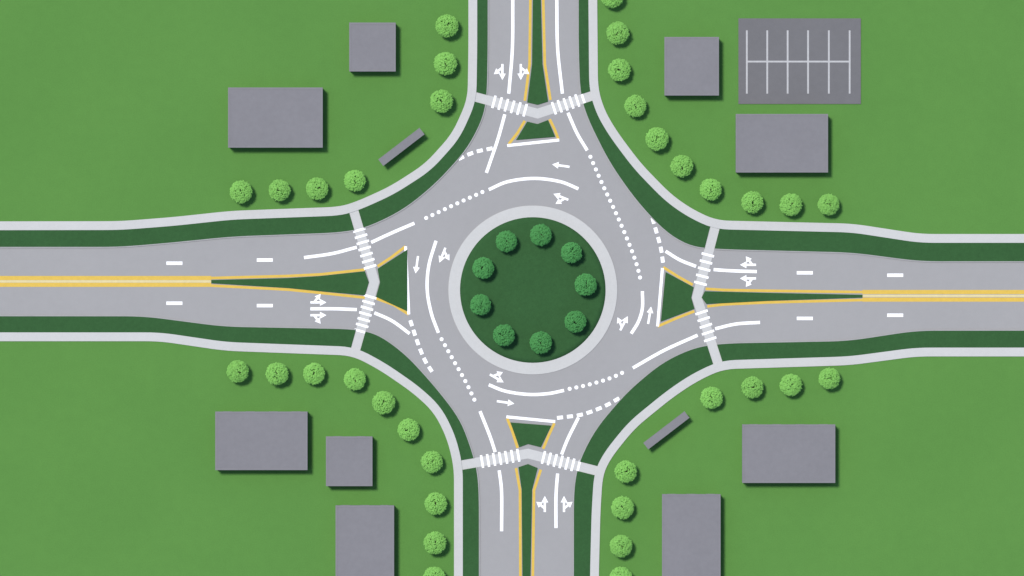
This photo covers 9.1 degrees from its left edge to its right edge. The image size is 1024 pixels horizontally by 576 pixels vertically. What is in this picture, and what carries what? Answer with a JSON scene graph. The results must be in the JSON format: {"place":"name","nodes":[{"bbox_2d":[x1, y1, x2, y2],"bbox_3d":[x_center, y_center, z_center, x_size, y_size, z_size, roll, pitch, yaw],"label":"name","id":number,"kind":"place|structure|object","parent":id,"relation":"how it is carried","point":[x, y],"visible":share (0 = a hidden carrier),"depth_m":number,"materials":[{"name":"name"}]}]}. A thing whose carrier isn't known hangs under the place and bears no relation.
{"place":"outdoors","nodes":[
{"label":"outdoors","id":0,"kind":"place"},
{"bbox_2d":[0,213,353,247],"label":"verge","id":1,"kind":"structure","parent":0,"point":[342,223],"depth_m":999.90,"materials":[{"name":"plant"}]},
{"bbox_2d":[0,315,355,347],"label":"verge","id":2,"kind":"structure","parent":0,"point":[324,336],"depth_m":999.90,"materials":[{"name":"plant"}]},
{"bbox_2d":[0,332,462,575],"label":"pavement","id":3,"kind":"structure","parent":0,"point":[417,391],"depth_m":999.88,"materials":[{"name":"concrete"}]},
{"bbox_2d":[0,0,476,229],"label":"pavement","id":4,"kind":"structure","parent":0,"point":[435,158],"depth_m":999.88,"materials":[{"name":"concrete"}]},
{"bbox_2d":[215,411,307,469],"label":"building","id":5,"kind":"structure","parent":0,"point":[254,440],"depth_m":997.33,"materials":[{"name":"grey concrete"}]},
{"bbox_2d":[228,87,322,147],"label":"building","id":6,"kind":"structure","parent":0,"point":[275,117],"depth_m":997.33,"materials":[{"name":"grey concrete"}]},
{"bbox_2d":[326,436,371,485],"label":"building","id":7,"kind":"structure","parent":0,"point":[348,460],"depth_m":997.43,"materials":[{"name":"grey concrete"}]},
{"bbox_2d":[336,505,393,575],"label":"building","id":8,"kind":"structure","parent":0,"point":[364,540],"depth_m":997.33,"materials":[{"name":"grey concrete"}]},
{"bbox_2d":[349,23,395,71],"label":"building","id":9,"kind":"structure","parent":0,"point":[372,47],"depth_m":997.43,"materials":[{"name":"grey concrete"}]},
{"bbox_2d":[360,331,474,459],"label":"verge","id":10,"kind":"structure","parent":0,"point":[384,350],"depth_m":999.90,"materials":[{"name":"plant"}]},
{"bbox_2d":[359,102,485,227],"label":"verge","id":11,"kind":"structure","parent":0,"point":[392,204],"depth_m":999.90,"materials":[{"name":"plant"}]},
{"bbox_2d":[476,0,488,94],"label":"verge","id":12,"kind":"structure","parent":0,"point":[482,42],"depth_m":999.90,"materials":[{"name":"plant"}]},
{"bbox_2d":[0,0,1023,575],"bbox_3d":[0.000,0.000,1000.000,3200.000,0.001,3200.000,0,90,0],"label":"ground","id":13,"kind":"structure","parent":0,"point":[112,110],"depth_m":1000.00,"materials":[{"name":"green plant"}]},
{"bbox_2d":[226,360,248,382],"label":"tree","id":14,"kind":"object","parent":13,"relation":"on","point":[232,368],"visible":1,"depth_m":997.32,"materials":[{"name":"green plant"}]},
{"bbox_2d":[230,180,252,203],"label":"tree","id":15,"kind":"object","parent":13,"relation":"on","point":[237,186],"visible":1,"depth_m":997.43,"materials":[{"name":"green plant"}]},
{"bbox_2d":[265,362,288,384],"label":"tree","id":16,"kind":"object","parent":13,"relation":"on","point":[281,370],"visible":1,"depth_m":997.25,"materials":[{"name":"green plant"}]},
{"bbox_2d":[269,179,290,200],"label":"tree","id":17,"kind":"object","parent":13,"relation":"on","point":[282,186],"visible":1,"depth_m":997.50,"materials":[{"name":"green plant"}]},
{"bbox_2d":[303,362,324,384],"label":"tree","id":18,"kind":"object","parent":13,"relation":"on","point":[318,375],"visible":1,"depth_m":997.62,"materials":[{"name":"green plant"}]},
{"bbox_2d":[306,177,327,199],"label":"tree","id":19,"kind":"object","parent":13,"relation":"on","point":[313,192],"visible":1,"depth_m":997.52,"materials":[{"name":"green plant"}]},
{"bbox_2d":[343,368,365,390],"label":"tree","id":20,"kind":"object","parent":13,"relation":"on","point":[358,384],"visible":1,"depth_m":997.52,"materials":[{"name":"green plant"}]},
{"bbox_2d":[344,170,365,191],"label":"tree","id":21,"kind":"object","parent":13,"relation":"on","point":[359,179],"visible":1,"depth_m":997.62,"materials":[{"name":"green plant"}]},
{"bbox_2d":[372,391,394,413],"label":"tree","id":22,"kind":"object","parent":13,"relation":"on","point":[379,399],"visible":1,"depth_m":997.22,"materials":[{"name":"green plant"}]},
{"bbox_2d":[378,128,423,165],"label":"shelter","id":23,"kind":"object","parent":13,"relation":"on","point":[400,147],"visible":1,"depth_m":997.70,"materials":[{"name":"grey concrete"}]},
{"bbox_2d":[397,418,419,440],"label":"tree","id":24,"kind":"object","parent":13,"relation":"on","point":[409,434],"visible":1,"depth_m":997.42,"materials":[{"name":"green plant"}]},
{"bbox_2d":[421,451,442,472],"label":"tree","id":25,"kind":"object","parent":13,"relation":"on","point":[432,466],"visible":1,"depth_m":997.48,"materials":[{"name":"green plant"}]},
{"bbox_2d":[423,566,444,575],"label":"tree","id":26,"kind":"object","parent":13,"relation":"on","point":[431,571],"visible":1,"depth_m":997.51,"materials":[{"name":"green plant"}]},
{"bbox_2d":[423,531,446,553],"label":"tree","id":27,"kind":"object","parent":13,"relation":"on","point":[437,537],"visible":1,"depth_m":997.20,"materials":[{"name":"green plant"}]},
{"bbox_2d":[424,492,446,514],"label":"tree","id":28,"kind":"object","parent":13,"relation":"on","point":[440,506],"visible":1,"depth_m":997.45,"materials":[{"name":"green plant"}]},
{"bbox_2d":[430,89,452,112],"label":"tree","id":29,"kind":"object","parent":13,"relation":"on","point":[446,99],"visible":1,"depth_m":997.22,"materials":[{"name":"green plant"}]},
{"bbox_2d":[433,52,457,74],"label":"tree","id":30,"kind":"object","parent":13,"relation":"on","point":[439,64],"visible":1,"depth_m":997.32,"materials":[{"name":"green plant"}]},
{"bbox_2d":[435,14,458,37],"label":"tree","id":31,"kind":"object","parent":13,"relation":"on","point":[446,31],"visible":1,"depth_m":997.19,"materials":[{"name":"green plant"}]},
{"bbox_2d":[462,467,479,575],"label":"verge","id":32,"kind":"structure","parent":13,"relation":"on","point":[471,528],"depth_m":999.90,"materials":[{"name":"plant"}]},
{"bbox_2d":[573,471,594,575],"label":"verge","id":33,"kind":"structure","parent":13,"relation":"on","point":[582,497],"depth_m":999.90,"materials":[{"name":"plant"}]},
{"bbox_2d":[578,0,589,93],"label":"verge","id":34,"kind":"structure","parent":13,"relation":"on","point":[583,44],"depth_m":999.90,"materials":[{"name":"plant"}]},
{"bbox_2d":[601,0,622,7],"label":"tree","id":35,"kind":"object","parent":13,"relation":"on","point":[612,3],"visible":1,"depth_m":997.41,"materials":[{"name":"green plant"}]},
{"bbox_2d":[606,21,629,44],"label":"tree","id":36,"kind":"object","parent":13,"relation":"on","point":[622,36],"visible":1,"depth_m":997.45,"materials":[{"name":"green plant"}]},
{"bbox_2d":[608,58,630,80],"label":"tree","id":37,"kind":"object","parent":13,"relation":"on","point":[619,64],"visible":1,"depth_m":997.52,"materials":[{"name":"green plant"}]},
{"bbox_2d":[610,535,631,557],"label":"tree","id":38,"kind":"object","parent":13,"relation":"on","point":[620,551],"visible":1,"depth_m":997.23,"materials":[{"name":"green plant"}]},
{"bbox_2d":[610,566,631,575],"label":"tree","id":39,"kind":"object","parent":13,"relation":"on","point":[622,571],"visible":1,"depth_m":997.37,"materials":[{"name":"green plant"}]},
{"bbox_2d":[611,496,633,519],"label":"tree","id":40,"kind":"object","parent":13,"relation":"on","point":[624,503],"visible":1,"depth_m":997.48,"materials":[{"name":"green plant"}]},
{"bbox_2d":[614,460,636,482],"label":"tree","id":41,"kind":"object","parent":13,"relation":"on","point":[623,466],"visible":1,"depth_m":997.27,"materials":[{"name":"green plant"}]},
{"bbox_2d":[624,94,646,117],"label":"tree","id":42,"kind":"object","parent":13,"relation":"on","point":[631,101],"visible":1,"depth_m":997.60,"materials":[{"name":"green plant"}]},
{"bbox_2d":[645,127,668,150],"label":"tree","id":43,"kind":"object","parent":13,"relation":"on","point":[661,133],"visible":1,"depth_m":997.22,"materials":[{"name":"green plant"}]},
{"bbox_2d":[644,411,689,448],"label":"shelter","id":44,"kind":"object","parent":13,"relation":"on","point":[667,429],"visible":1,"depth_m":997.70,"materials":[{"name":"grey concrete"}]},
{"bbox_2d":[670,155,693,177],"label":"tree","id":45,"kind":"object","parent":13,"relation":"on","point":[684,161],"visible":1,"depth_m":997.32,"materials":[{"name":"green plant"}]},
{"bbox_2d":[700,178,721,200],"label":"tree","id":46,"kind":"object","parent":13,"relation":"on","point":[706,186],"visible":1,"depth_m":997.46,"materials":[{"name":"green plant"}]},
{"bbox_2d":[700,386,722,408],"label":"tree","id":47,"kind":"object","parent":13,"relation":"on","point":[705,399],"visible":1,"depth_m":997.53,"materials":[{"name":"green plant"}]},
{"bbox_2d":[741,376,762,398],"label":"tree","id":48,"kind":"object","parent":13,"relation":"on","point":[750,391],"visible":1,"depth_m":997.47,"materials":[{"name":"green plant"}]},
{"bbox_2d":[741,191,763,213],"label":"tree","id":49,"kind":"object","parent":13,"relation":"on","point":[748,203],"visible":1,"depth_m":997.47,"materials":[{"name":"green plant"}]},
{"bbox_2d":[779,193,802,215],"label":"tree","id":50,"kind":"object","parent":13,"relation":"on","point":[791,208],"visible":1,"depth_m":997.37,"materials":[{"name":"green plant"}]},
{"bbox_2d":[779,374,802,396],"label":"tree","id":51,"kind":"object","parent":13,"relation":"on","point":[794,389],"visible":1,"depth_m":997.47,"materials":[{"name":"green plant"}]},
{"bbox_2d":[738,18,860,103],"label":"parking lot","id":52,"kind":"structure","parent":13,"relation":"on","point":[799,60],"depth_m":999.86,"materials":[{"name":"grey asphalt"}]},
{"bbox_2d":[817,194,838,215],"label":"tree","id":53,"kind":"object","parent":13,"relation":"on","point":[832,208],"visible":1,"depth_m":997.34,"materials":[{"name":"green plant"}]},
{"bbox_2d":[818,367,840,389],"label":"tree","id":54,"kind":"object","parent":13,"relation":"on","point":[827,383],"visible":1,"depth_m":997.35,"materials":[{"name":"green plant"}]},
{"bbox_2d":[0,0,1023,575],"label":"road","id":55,"kind":"structure","parent":0,"point":[500,166],"depth_m":1000.00,"materials":[{"name":"grey asphalt"}]},
{"bbox_2d":[211,271,368,294],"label":"median island","id":56,"kind":"structure","parent":55,"relation":"on","point":[353,283],"depth_m":999.87,"materials":[{"name":"green plant"}]},
{"bbox_2d":[349,210,378,349],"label":"crosswalk","id":57,"kind":"structure","parent":55,"relation":"on","point":[370,268],"depth_m":999.99,"materials":[{"name":"paint"}]},
{"bbox_2d":[376,250,406,310],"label":"splitter island","id":58,"kind":"structure","parent":55,"relation":"on","point":[392,288],"depth_m":999.87,"materials":[{"name":"green plant"}]},
{"bbox_2d":[518,464,536,575],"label":"median island","id":59,"kind":"structure","parent":55,"relation":"on","point":[527,473],"depth_m":999.87,"materials":[{"name":"green plant"}]},
{"bbox_2d":[461,449,596,474],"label":"crosswalk","id":60,"kind":"structure","parent":55,"relation":"on","point":[541,457],"depth_m":999.99,"materials":[{"name":"paint"}]},
{"bbox_2d":[510,422,550,446],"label":"splitter island","id":61,"kind":"structure","parent":55,"relation":"on","point":[532,434],"depth_m":999.87,"materials":[{"name":"green plant"}]},
{"bbox_2d":[448,206,616,373],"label":"central island","id":62,"kind":"structure","parent":55,"relation":"on","point":[527,288],"depth_m":999.81,"materials":[{"name":"plant"}]},
{"bbox_2d":[470,294,490,314],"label":"tree","id":63,"kind":"object","parent":62,"relation":"on","point":[484,306],"visible":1,"depth_m":997.13,"materials":[{"name":"green plant"}]},
{"bbox_2d":[472,257,493,278],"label":"tree","id":64,"kind":"object","parent":62,"relation":"on","point":[487,265],"visible":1,"depth_m":997.08,"materials":[{"name":"green plant"}]},
{"bbox_2d":[493,324,514,345],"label":"tree","id":65,"kind":"object","parent":62,"relation":"on","point":[507,339],"visible":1,"depth_m":997.07,"materials":[{"name":"green plant"}]},
{"bbox_2d":[496,230,516,251],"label":"tree","id":66,"kind":"object","parent":62,"relation":"on","point":[501,239],"visible":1,"depth_m":997.14,"materials":[{"name":"green plant"}]},
{"bbox_2d":[529,331,551,353],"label":"tree","id":67,"kind":"object","parent":62,"relation":"on","point":[535,345],"visible":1,"depth_m":997.23,"materials":[{"name":"green plant"}]},
{"bbox_2d":[530,224,551,245],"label":"tree","id":68,"kind":"object","parent":62,"relation":"on","point":[543,239],"visible":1,"depth_m":997.22,"materials":[{"name":"green plant"}]},
{"bbox_2d":[561,242,581,262],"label":"tree","id":69,"kind":"object","parent":62,"relation":"on","point":[572,256],"visible":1,"depth_m":997.22,"materials":[{"name":"green plant"}]},
{"bbox_2d":[565,311,586,332],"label":"tree","id":70,"kind":"object","parent":62,"relation":"on","point":[580,324],"visible":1,"depth_m":997.03,"materials":[{"name":"green plant"}]},
{"bbox_2d":[574,273,596,295],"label":"tree","id":71,"kind":"object","parent":62,"relation":"on","point":[584,279],"visible":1,"depth_m":997.12,"materials":[{"name":"green plant"}]},
{"bbox_2d":[475,91,591,118],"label":"crosswalk","id":72,"kind":"structure","parent":55,"relation":"on","point":[551,108],"depth_m":999.99,"materials":[{"name":"paint"}]},
{"bbox_2d":[516,120,554,139],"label":"splitter island","id":73,"kind":"structure","parent":55,"relation":"on","point":[530,130],"depth_m":999.87,"materials":[{"name":"green plant"}]},
{"bbox_2d":[527,0,547,104],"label":"median island","id":74,"kind":"structure","parent":55,"relation":"on","point":[537,93],"depth_m":999.87,"materials":[{"name":"green plant"}]},
{"bbox_2d":[661,272,693,320],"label":"splitter island","id":75,"kind":"structure","parent":55,"relation":"on","point":[677,295],"depth_m":999.87,"materials":[{"name":"green plant"}]},
{"bbox_2d":[692,227,721,363],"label":"crosswalk","id":76,"kind":"structure","parent":55,"relation":"on","point":[701,310],"depth_m":999.99,"materials":[{"name":"paint"}]},
{"bbox_2d":[702,291,861,303],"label":"median island","id":77,"kind":"structure","parent":55,"relation":"on","point":[711,297],"depth_m":999.87,"materials":[{"name":"green plant"}]},
{"bbox_2d":[579,345,712,465],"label":"verge","id":78,"kind":"structure","parent":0,"point":[647,390],"depth_m":999.90,"materials":[{"name":"plant"}]},
{"bbox_2d":[582,101,709,248],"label":"verge","id":79,"kind":"structure","parent":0,"point":[667,217],"depth_m":999.90,"materials":[{"name":"plant"}]},
{"bbox_2d":[662,494,720,575],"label":"building","id":80,"kind":"structure","parent":0,"point":[691,534],"depth_m":997.33,"materials":[{"name":"grey concrete"}]},
{"bbox_2d":[664,37,718,95],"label":"building","id":81,"kind":"structure","parent":0,"point":[691,66],"depth_m":997.33,"materials":[{"name":"grey concrete"}]},
{"bbox_2d":[736,114,827,172],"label":"building","id":82,"kind":"structure","parent":0,"point":[781,143],"depth_m":997.33,"materials":[{"name":"grey concrete"}]},
{"bbox_2d":[742,424,834,482],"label":"building","id":83,"kind":"structure","parent":0,"point":[788,453],"depth_m":997.33,"materials":[{"name":"grey concrete"}]},
{"bbox_2d":[588,0,1023,242],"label":"pavement","id":84,"kind":"structure","parent":0,"point":[648,177],"depth_m":999.88,"materials":[{"name":"concrete"}]},
{"bbox_2d":[590,348,1023,575],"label":"pavement","id":85,"kind":"structure","parent":0,"point":[632,425],"depth_m":999.88,"materials":[{"name":"concrete"}]},
{"bbox_2d":[714,229,1023,261],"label":"verge","id":86,"kind":"structure","parent":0,"point":[806,241],"depth_m":999.90,"materials":[{"name":"plant"}]},
{"bbox_2d":[717,330,1023,361],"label":"verge","id":87,"kind":"structure","parent":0,"point":[885,343],"depth_m":999.90,"materials":[{"name":"plant"}]}
]}

